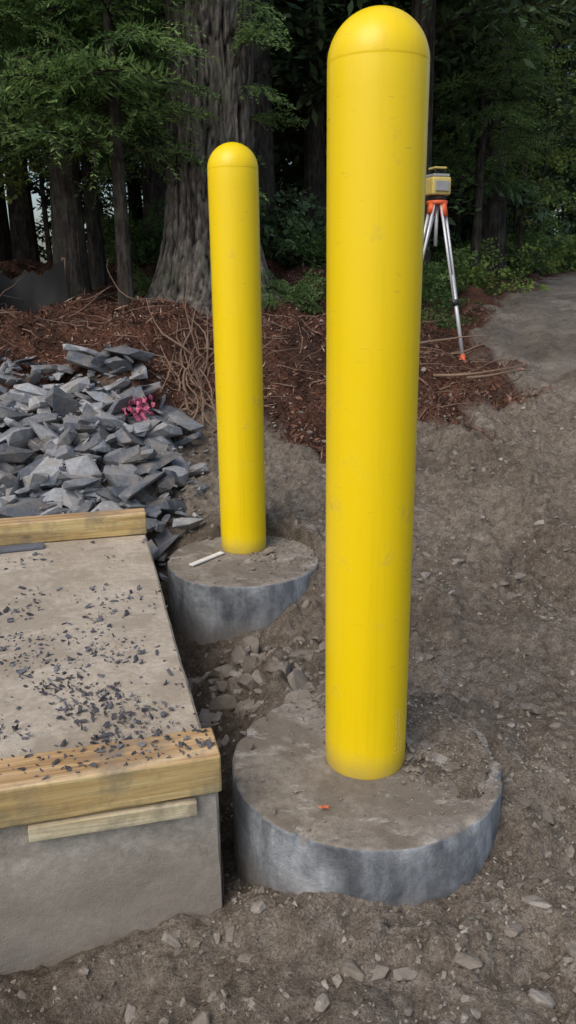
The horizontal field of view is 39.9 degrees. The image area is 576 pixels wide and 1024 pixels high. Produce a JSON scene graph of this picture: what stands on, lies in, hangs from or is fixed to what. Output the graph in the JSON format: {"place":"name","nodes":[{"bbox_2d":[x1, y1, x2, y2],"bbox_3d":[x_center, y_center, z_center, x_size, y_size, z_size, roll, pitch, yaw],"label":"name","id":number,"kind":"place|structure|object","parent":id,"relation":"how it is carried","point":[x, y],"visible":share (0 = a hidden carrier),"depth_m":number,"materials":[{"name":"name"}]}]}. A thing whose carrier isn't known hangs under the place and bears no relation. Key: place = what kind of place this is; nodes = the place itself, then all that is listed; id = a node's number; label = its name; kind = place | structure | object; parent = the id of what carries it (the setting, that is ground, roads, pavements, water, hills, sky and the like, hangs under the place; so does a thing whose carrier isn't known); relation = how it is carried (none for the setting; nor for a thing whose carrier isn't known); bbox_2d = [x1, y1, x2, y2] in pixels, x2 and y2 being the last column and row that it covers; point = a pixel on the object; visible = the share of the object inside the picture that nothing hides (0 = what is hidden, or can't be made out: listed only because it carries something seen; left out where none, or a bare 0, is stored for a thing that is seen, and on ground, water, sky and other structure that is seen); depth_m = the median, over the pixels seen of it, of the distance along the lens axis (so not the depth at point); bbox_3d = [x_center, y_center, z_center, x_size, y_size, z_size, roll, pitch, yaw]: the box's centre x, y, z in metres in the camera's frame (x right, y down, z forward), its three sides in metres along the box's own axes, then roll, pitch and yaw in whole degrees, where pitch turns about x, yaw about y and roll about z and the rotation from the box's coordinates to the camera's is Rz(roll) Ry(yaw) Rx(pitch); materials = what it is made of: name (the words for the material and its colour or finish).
{"place":"outdoors","nodes":[
{"label":"outdoors","id":0,"kind":"place"},
{"bbox_2d":[3,68,569,262],"label":"sky","id":1,"kind":"structure","parent":0,"point":[36,213],"materials":[{"name":"white"}]},
{"bbox_2d":[0,255,575,1023],"bbox_3d":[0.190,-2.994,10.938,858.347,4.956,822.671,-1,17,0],"label":"ground","id":2,"kind":"structure","parent":0,"point":[150,979],"depth_m":2.62,"materials":[{"name":"soil"}]},
{"bbox_2d":[0,98,48,200],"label":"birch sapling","id":3,"kind":"object","parent":2,"relation":"on","point":[5,168],"visible":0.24,"depth_m":8.97,"materials":[{"name":"green plant"}]},
{"bbox_2d":[0,139,48,174],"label":"hemlock tree","id":4,"kind":"object","parent":2,"relation":"on","point":[47,173],"visible":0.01,"depth_m":11.77,"materials":[{"name":"green plant"}]},
{"bbox_2d":[0,257,68,314],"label":"silt fence","id":5,"kind":"object","parent":2,"relation":"on","point":[32,289],"visible":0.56,"depth_m":5.76,"materials":[{"name":"black fabric"}]},
{"bbox_2d":[0,30,68,261],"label":"hemlock tree","id":6,"kind":"object","parent":2,"relation":"on","point":[5,247],"depth_m":12.67,"materials":[{"name":"brown plant"}]},
{"bbox_2d":[3,4,70,261],"bbox_3d":[-4.068,-7.149,10.770,3.299,8.831,4.012,-11,19,-29],"label":"hemlock tree","id":7,"kind":"object","parent":2,"relation":"on","point":[24,240],"visible":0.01,"depth_m":11.62,"materials":[{"name":"brown plant"}]},
{"bbox_2d":[0,1,108,260],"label":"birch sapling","id":8,"kind":"object","parent":2,"relation":"on","point":[49,255],"visible":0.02,"depth_m":9.81,"materials":[{"name":"green plant"}]},
{"bbox_2d":[0,0,140,188],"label":"cedar tree","id":9,"kind":"object","parent":2,"relation":"on","point":[81,119],"visible":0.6,"depth_m":5.16,"materials":[{"name":"green plant"}]},
{"bbox_2d":[36,228,106,262],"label":"shrub","id":10,"kind":"object","parent":2,"relation":"on","point":[42,241],"visible":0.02,"depth_m":21.51,"materials":[{"name":"green plant"}]},
{"bbox_2d":[2,71,142,256],"bbox_3d":[-4.010,-8.231,14.705,4.497,8.544,4.903,9,19,29],"label":"hemlock tree","id":11,"kind":"object","parent":2,"relation":"on","point":[36,189],"visible":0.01,"depth_m":15.39,"materials":[{"name":"green plant"}]},
{"bbox_2d":[36,162,112,222],"bbox_3d":[-5.492,-9.986,21.691,3.106,7.295,2.966,-6,18,-18],"label":"hemlock tree","id":12,"kind":"object","parent":2,"relation":"on","point":[105,193],"visible":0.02,"depth_m":22.57,"materials":[{"name":"green plant"}]},
{"bbox_2d":[0,2,161,191],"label":"cedar tree","id":13,"kind":"object","parent":2,"relation":"on","point":[34,165],"visible":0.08,"depth_m":7.17,"materials":[{"name":"green plant"}]},
{"bbox_2d":[0,0,166,289],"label":"cedar tree","id":14,"kind":"object","parent":2,"relation":"on","point":[97,260],"visible":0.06,"depth_m":6.67,"materials":[{"name":"green plant"}]},
{"bbox_2d":[44,88,143,224],"bbox_3d":[-3.408,-9.330,17.406,4.733,8.094,4.632,-6,18,-16],"label":"hemlock tree","id":15,"kind":"object","parent":2,"relation":"on","point":[137,212],"visible":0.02,"depth_m":17.89,"materials":[{"name":"green plant"}]},
{"bbox_2d":[0,344,209,581],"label":"rock pile","id":16,"kind":"object","parent":2,"relation":"on","point":[138,456],"visible":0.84,"depth_m":4.00,"materials":[{"name":"grey stone"}]},
{"bbox_2d":[121,393,154,421],"bbox_3d":[-0.805,-0.547,4.296,0.138,0.172,0.331,-1,17,0],"label":"pink flagging ribbon","id":17,"kind":"object","parent":16,"relation":"on","point":[141,408],"visible":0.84,"depth_m":4.27,"materials":[{"name":"pink plastic"}]},
{"bbox_2d":[0,534,224,974],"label":"concrete slab","id":18,"kind":"structure","parent":2,"relation":"on","point":[62,898],"depth_m":1.88,"materials":[{"name":"grey concrete"}]},
{"bbox_2d":[0,542,43,552],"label":"steel bar","id":19,"kind":"object","parent":18,"relation":"on","point":[21,547],"visible":1,"depth_m":3.08,"materials":[{"name":"grey metal"}]},
{"bbox_2d":[0,508,146,545],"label":"timber board","id":20,"kind":"object","parent":18,"relation":"on","point":[59,527],"visible":0.99,"depth_m":3.19,"materials":[{"name":"beige wood"}]},
{"bbox_2d":[0,538,214,779],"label":"gravel","id":21,"kind":"structure","parent":18,"relation":"on","point":[208,742],"depth_m":2.02,"materials":[{"name":"grey gravel"}]},
{"bbox_2d":[0,727,221,828],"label":"timber board","id":22,"kind":"object","parent":18,"relation":"on","point":[113,783],"visible":0.98,"depth_m":1.58,"materials":[{"name":"beige wood"}]},
{"bbox_2d":[28,796,196,841],"bbox_3d":[-0.348,0.616,1.591,0.330,0.033,0.023,-4,17,-14],"label":"form strip","id":23,"kind":"object","parent":18,"relation":"attached to","point":[123,817],"visible":0.97,"depth_m":1.58,"materials":[{"name":"brown wood"}]},
{"bbox_2d":[85,204,143,258],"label":"shrub","id":24,"kind":"object","parent":2,"relation":"on","point":[114,234],"visible":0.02,"depth_m":15.98,"materials":[{"name":"green plant"}]},
{"bbox_2d":[84,190,164,268],"bbox_3d":[-1.394,-2.663,7.632,1.001,0.786,1.309,5,18,19],"label":"shrub","id":25,"kind":"object","parent":2,"relation":"on","point":[145,244],"visible":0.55,"depth_m":7.47,"materials":[{"name":"green plant"}]},
{"bbox_2d":[0,0,266,300],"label":"cedar tree","id":26,"kind":"object","parent":2,"relation":"on","point":[68,233],"visible":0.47,"depth_m":5.59,"materials":[{"name":"green plant"}]},
{"bbox_2d":[0,0,270,307],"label":"cedar tree","id":27,"kind":"object","parent":2,"relation":"on","point":[115,165],"visible":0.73,"depth_m":5.22,"materials":[{"name":"green plant"}]},
{"bbox_2d":[10,0,336,238],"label":"hemlock tree","id":28,"kind":"object","parent":2,"relation":"on","point":[154,188],"visible":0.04,"depth_m":8.55,"materials":[{"name":"green plant"}]},
{"bbox_2d":[58,0,307,316],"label":"old pine tree","id":29,"kind":"object","parent":2,"relation":"on","point":[229,33],"visible":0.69,"depth_m":5.54,"materials":[{"name":"brown plant"}]},
{"bbox_2d":[107,0,303,217],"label":"hemlock tree","id":30,"kind":"object","parent":2,"relation":"on","point":[278,175],"visible":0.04,"depth_m":13.45,"materials":[{"name":"green plant"}]},
{"bbox_2d":[122,1,302,111],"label":"hemlock tree","id":31,"kind":"object","parent":2,"relation":"on","point":[300,47],"visible":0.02,"depth_m":10.70,"materials":[{"name":"green plant"}]},
{"bbox_2d":[167,535,318,644],"bbox_3d":[-0.181,0.476,3.371,0.631,0.603,0.634,-1,17,0],"label":"concrete footing","id":32,"kind":"object","parent":2,"relation":"on","point":[204,609],"visible":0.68,"depth_m":3.08,"materials":[{"name":"grey concrete"}]},
{"bbox_2d":[189,551,223,565],"bbox_3d":[-0.333,0.192,3.253,0.024,0.007,0.185,12,21,36],"label":"white stick","id":33,"kind":"object","parent":32,"relation":"on","point":[207,558],"visible":1,"depth_m":3.25,"materials":[{"name":"paint"}]},
{"bbox_2d":[207,142,265,554],"bbox_3d":[-0.199,-0.610,3.187,0.193,1.607,0.194,-1,17,0],"label":"yellow bollard","id":34,"kind":"object","parent":32,"relation":"on","point":[233,193],"visible":1,"depth_m":3.09,"materials":[{"name":"plastic"}]},
{"bbox_2d":[125,0,367,253],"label":"hemlock tree","id":35,"kind":"object","parent":2,"relation":"on","point":[263,146],"visible":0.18,"depth_m":8.27,"materials":[{"name":"brown plant"}]},
{"bbox_2d":[261,283,302,311],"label":"shrub","id":36,"kind":"object","parent":2,"relation":"on","point":[269,301],"visible":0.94,"depth_m":5.69,"materials":[{"name":"green plant"}]},
{"bbox_2d":[0,260,571,436],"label":"dead branches","id":37,"kind":"object","parent":2,"relation":"on","point":[204,403],"visible":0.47,"depth_m":4.89,"materials":[{"name":"brown wood"}]},
{"bbox_2d":[0,338,575,1023],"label":"dirt clods","id":38,"kind":"object","parent":2,"relation":"on","point":[336,980],"visible":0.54,"depth_m":1.78,"materials":[{"name":"brown soil"}]},
{"bbox_2d":[0,257,575,462],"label":"bark mulch","id":39,"kind":"object","parent":2,"relation":"on","point":[48,361],"visible":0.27,"depth_m":5.07,"materials":[{"name":"brown wood"}]},
{"bbox_2d":[132,263,153,297],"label":"shrub","id":40,"kind":"object","parent":39,"relation":"on","point":[147,282],"visible":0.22,"depth_m":6.26,"materials":[{"name":"green plant"}]},
{"bbox_2d":[292,268,325,306],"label":"shrub","id":41,"kind":"object","parent":39,"relation":"on","point":[323,287],"visible":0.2,"depth_m":6.45,"materials":[{"name":"green plant"}]},
{"bbox_2d":[421,307,429,321],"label":"shrub","id":42,"kind":"object","parent":39,"relation":"on","point":[423,317],"visible":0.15,"depth_m":7.28,"materials":[{"name":"green plant"}]},
{"bbox_2d":[429,303,479,329],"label":"shrub","id":43,"kind":"object","parent":39,"relation":"on","point":[443,324],"visible":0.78,"depth_m":7.35,"materials":[{"name":"green plant"}]},
{"bbox_2d":[274,143,303,198],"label":"hemlock tree","id":44,"kind":"object","parent":2,"relation":"on","point":[301,189],"visible":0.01,"depth_m":16.00,"materials":[{"name":"green plant"}]},
{"bbox_2d":[275,153,303,229],"bbox_3d":[0.182,-9.381,18.671,3.692,7.459,3.374,-5,17,-15],"label":"hemlock tree","id":45,"kind":"object","parent":2,"relation":"on","point":[286,185],"depth_m":18.98,"materials":[{"name":"green plant"}]},
{"bbox_2d":[277,195,302,255],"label":"shrub","id":46,"kind":"object","parent":2,"relation":"on","point":[290,212],"visible":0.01,"depth_m":16.82,"materials":[{"name":"green plant"}]},
{"bbox_2d":[259,186,326,269],"bbox_3d":[-0.052,-2.817,7.865,1.613,1.016,1.655,-12,20,-33],"label":"shrub","id":47,"kind":"object","parent":2,"relation":"on","point":[268,233],"visible":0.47,"depth_m":7.61,"materials":[{"name":"green plant"}]},
{"bbox_2d":[261,266,325,303],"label":"shrub","id":48,"kind":"object","parent":2,"relation":"on","point":[283,288],"visible":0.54,"depth_m":6.06,"materials":[{"name":"green plant"}]},
{"bbox_2d":[17,305,575,1023],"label":"ground stones","id":49,"kind":"object","parent":2,"relation":"on","point":[243,679],"visible":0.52,"depth_m":2.28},
{"bbox_2d":[272,209,326,269],"bbox_3d":[0.402,-2.519,7.409,1.047,0.629,0.801,3,17,11],"label":"shrub","id":50,"kind":"object","parent":2,"relation":"on","point":[318,250],"visible":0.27,"depth_m":7.32,"materials":[{"name":"green plant"}]},
{"bbox_2d":[289,285,323,315],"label":"shrub","id":51,"kind":"object","parent":2,"relation":"on","point":[307,309],"visible":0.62,"depth_m":6.00,"materials":[{"name":"green plant"}]},
{"bbox_2d":[268,0,447,205],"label":"hemlock tree","id":52,"kind":"object","parent":2,"relation":"on","point":[292,98],"visible":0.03,"depth_m":10.74,"materials":[{"name":"green plant"}]},
{"bbox_2d":[297,192,433,253],"bbox_3d":[0.840,-2.763,8.097,1.613,1.016,1.655,-9,19,-24],"label":"shrub","id":53,"kind":"object","parent":2,"relation":"on","point":[313,205],"visible":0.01,"depth_m":8.04,"materials":[{"name":"green plant"}]},
{"bbox_2d":[269,0,462,241],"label":"hemlock tree","id":54,"kind":"object","parent":2,"relation":"on","point":[314,157],"visible":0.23,"depth_m":9.16,"materials":[{"name":"green plant"}]},
{"bbox_2d":[232,693,501,906],"bbox_3d":[0.191,0.881,2.015,0.652,0.604,0.654,-1,17,0],"label":"concrete footing","id":55,"kind":"object","parent":2,"relation":"on","point":[388,860],"visible":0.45,"depth_m":1.73,"materials":[{"name":"grey concrete"}]},
{"bbox_2d":[325,5,429,779],"bbox_3d":[0.178,-0.165,1.700,0.193,1.607,0.193,-1,17,0],"label":"yellow bollard","id":56,"kind":"object","parent":55,"relation":"on","point":[378,69],"visible":1,"depth_m":1.58,"materials":[{"name":"plastic"}]},
{"bbox_2d":[273,1,479,235],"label":"hemlock tree","id":57,"kind":"object","parent":2,"relation":"on","point":[296,168],"visible":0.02,"depth_m":12.08,"materials":[{"name":"green plant"}]},
{"bbox_2d":[274,45,534,224],"bbox_3d":[2.328,-8.394,14.411,4.486,8.543,4.894,8,19,27],"label":"hemlock tree","id":58,"kind":"object","parent":2,"relation":"on","point":[443,126],"depth_m":13.74,"materials":[{"name":"green plant"}]},
{"bbox_2d":[278,0,548,66],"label":"hemlock tree","id":59,"kind":"object","parent":2,"relation":"on","point":[409,1],"visible":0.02,"depth_m":10.14,"materials":[{"name":"green plant"}]},
{"bbox_2d":[254,0,575,265],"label":"hemlock tree","id":60,"kind":"object","parent":2,"relation":"on","point":[423,13],"visible":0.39,"depth_m":8.32,"materials":[{"name":"green plant"}]},
{"bbox_2d":[270,0,575,228],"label":"hemlock tree","id":61,"kind":"object","parent":2,"relation":"on","point":[518,95],"visible":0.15,"depth_m":9.88,"materials":[{"name":"green plant"}]},
{"bbox_2d":[421,260,451,310],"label":"shrub","id":62,"kind":"object","parent":2,"relation":"on","point":[429,279],"visible":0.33,"depth_m":7.98,"materials":[{"name":"green plant"}]},
{"bbox_2d":[423,166,465,360],"bbox_3d":[0.984,-1.846,6.117,0.427,1.483,0.897,-7,18,-20],"label":"surveying tripod","id":63,"kind":"object","parent":2,"relation":"on","point":[438,188],"visible":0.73,"depth_m":5.86,"materials":[{"name":"metal"}]},
{"bbox_2d":[423,246,477,294],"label":"shrub","id":64,"kind":"object","parent":2,"relation":"on","point":[458,269],"visible":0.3,"depth_m":8.62,"materials":[{"name":"green plant"}]},
{"bbox_2d":[430,181,473,262],"bbox_3d":[2.552,-5.099,14.275,2.813,1.772,2.886,4,17,14],"label":"shrub","id":65,"kind":"object","parent":2,"relation":"on","point":[441,228],"visible":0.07,"depth_m":13.80,"materials":[{"name":"green plant"}]},
{"bbox_2d":[405,5,509,280],"bbox_3d":[2.768,-8.837,9.883,4.669,12.170,3.870,13,21,37],"label":"hemlock tree","id":66,"kind":"object","parent":2,"relation":"on","point":[493,218],"visible":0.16,"depth_m":11.10,"materials":[{"name":"brown plant"}]},
{"bbox_2d":[434,287,483,313],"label":"shrub","id":67,"kind":"object","parent":2,"relation":"on","point":[447,306],"visible":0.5,"depth_m":8.26,"materials":[{"name":"green plant"}]},
{"bbox_2d":[430,239,492,283],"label":"shrub","id":68,"kind":"object","parent":2,"relation":"on","point":[440,255],"visible":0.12,"depth_m":10.33,"materials":[{"name":"green plant"}]},
{"bbox_2d":[431,230,517,264],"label":"shrub","id":69,"kind":"object","parent":2,"relation":"on","point":[459,245],"visible":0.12,"depth_m":11.18,"materials":[{"name":"green plant"}]},
{"bbox_2d":[433,237,542,284],"bbox_3d":[2.476,-3.167,10.070,1.237,0.656,1.417,11,21,35],"label":"shrub","id":70,"kind":"object","parent":2,"relation":"on","point":[512,275],"visible":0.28,"depth_m":10.23,"materials":[{"name":"green plant"}]},
{"bbox_2d":[445,252,551,294],"bbox_3d":[2.402,-2.745,9.288,1.308,0.606,1.141,-1,17,-1],"label":"shrub","id":71,"kind":"object","parent":2,"relation":"on","point":[474,279],"visible":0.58,"depth_m":9.06,"materials":[{"name":"green plant"}]},
{"bbox_2d":[430,172,575,274],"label":"shrub","id":72,"kind":"object","parent":2,"relation":"on","point":[509,227],"visible":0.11,"depth_m":13.60,"materials":[{"name":"green plant"}]},
{"bbox_2d":[431,0,575,287],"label":"cedar tree","id":73,"kind":"object","parent":2,"relation":"on","point":[482,163],"visible":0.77,"depth_m":9.58,"materials":[{"name":"green plant"}]},
{"bbox_2d":[431,19,575,247],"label":"hemlock tree","id":74,"kind":"object","parent":2,"relation":"on","point":[553,177],"visible":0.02,"depth_m":14.05,"materials":[{"name":"green plant"}]},
{"bbox_2d":[432,0,575,253],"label":"hemlock tree","id":75,"kind":"object","parent":2,"relation":"on","point":[455,217],"visible":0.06,"depth_m":11.86,"materials":[{"name":"green plant"}]},
{"bbox_2d":[462,219,555,276],"bbox_3d":[3.271,-4.002,12.088,1.301,1.022,1.701,13,22,38],"label":"shrub","id":76,"kind":"object","parent":2,"relation":"on","point":[526,238],"visible":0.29,"depth_m":11.99,"materials":[{"name":"green plant"}]},
{"bbox_2d":[456,0,575,275],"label":"tree","id":77,"kind":"object","parent":2,"relation":"on","point":[559,111],"visible":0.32,"depth_m":11.16,"materials":[{"name":"green plant"}]},
{"bbox_2d":[464,35,569,235],"bbox_3d":[3.545,-5.240,12.144,1.702,3.780,1.393,-7,18,-19],"label":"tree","id":78,"kind":"object","parent":2,"relation":"on","point":[514,217],"visible":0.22,"depth_m":12.21,"materials":[{"name":"green plant"}]},
{"bbox_2d":[464,0,575,274],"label":"tree","id":79,"kind":"object","parent":2,"relation":"on","point":[544,170],"visible":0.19,"depth_m":12.08,"materials":[{"name":"green plant"}]},
{"bbox_2d":[466,5,575,253],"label":"hemlock tree","id":80,"kind":"object","parent":2,"relation":"on","point":[570,215],"visible":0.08,"depth_m":15.93,"materials":[{"name":"green plant"}]},
{"bbox_2d":[467,16,575,233],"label":"hemlock tree","id":81,"kind":"object","parent":2,"relation":"on","point":[572,93],"visible":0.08,"depth_m":14.84,"materials":[{"name":"green plant"}]},
{"bbox_2d":[470,0,575,233],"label":"hemlock tree","id":82,"kind":"object","parent":2,"relation":"on","point":[561,29],"visible":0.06,"depth_m":13.14,"materials":[{"name":"green plant"}]},
{"bbox_2d":[478,0,575,64],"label":"hemlock tree","id":83,"kind":"object","parent":2,"relation":"on","point":[573,5],"visible":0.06,"depth_m":12.31,"materials":[{"name":"green plant"}]},
{"bbox_2d":[508,228,575,275],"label":"shrub","id":84,"kind":"object","parent":2,"relation":"on","point":[554,263],"visible":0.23,"depth_m":12.96,"materials":[{"name":"green plant"}]},
{"bbox_2d":[525,230,575,275],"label":"shrub","id":85,"kind":"object","parent":2,"relation":"on","point":[557,255],"visible":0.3,"depth_m":13.67,"materials":[{"name":"green plant"}]},
{"bbox_2d":[525,45,575,268],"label":"hemlock tree","id":86,"kind":"object","parent":2,"relation":"on","point":[570,162],"depth_m":18.24,"materials":[{"name":"green plant"}]},
{"bbox_2d":[531,220,575,272],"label":"shrub","id":87,"kind":"object","parent":2,"relation":"on","point":[571,258],"visible":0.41,"depth_m":14.36,"materials":[{"name":"green plant"}]}
]}

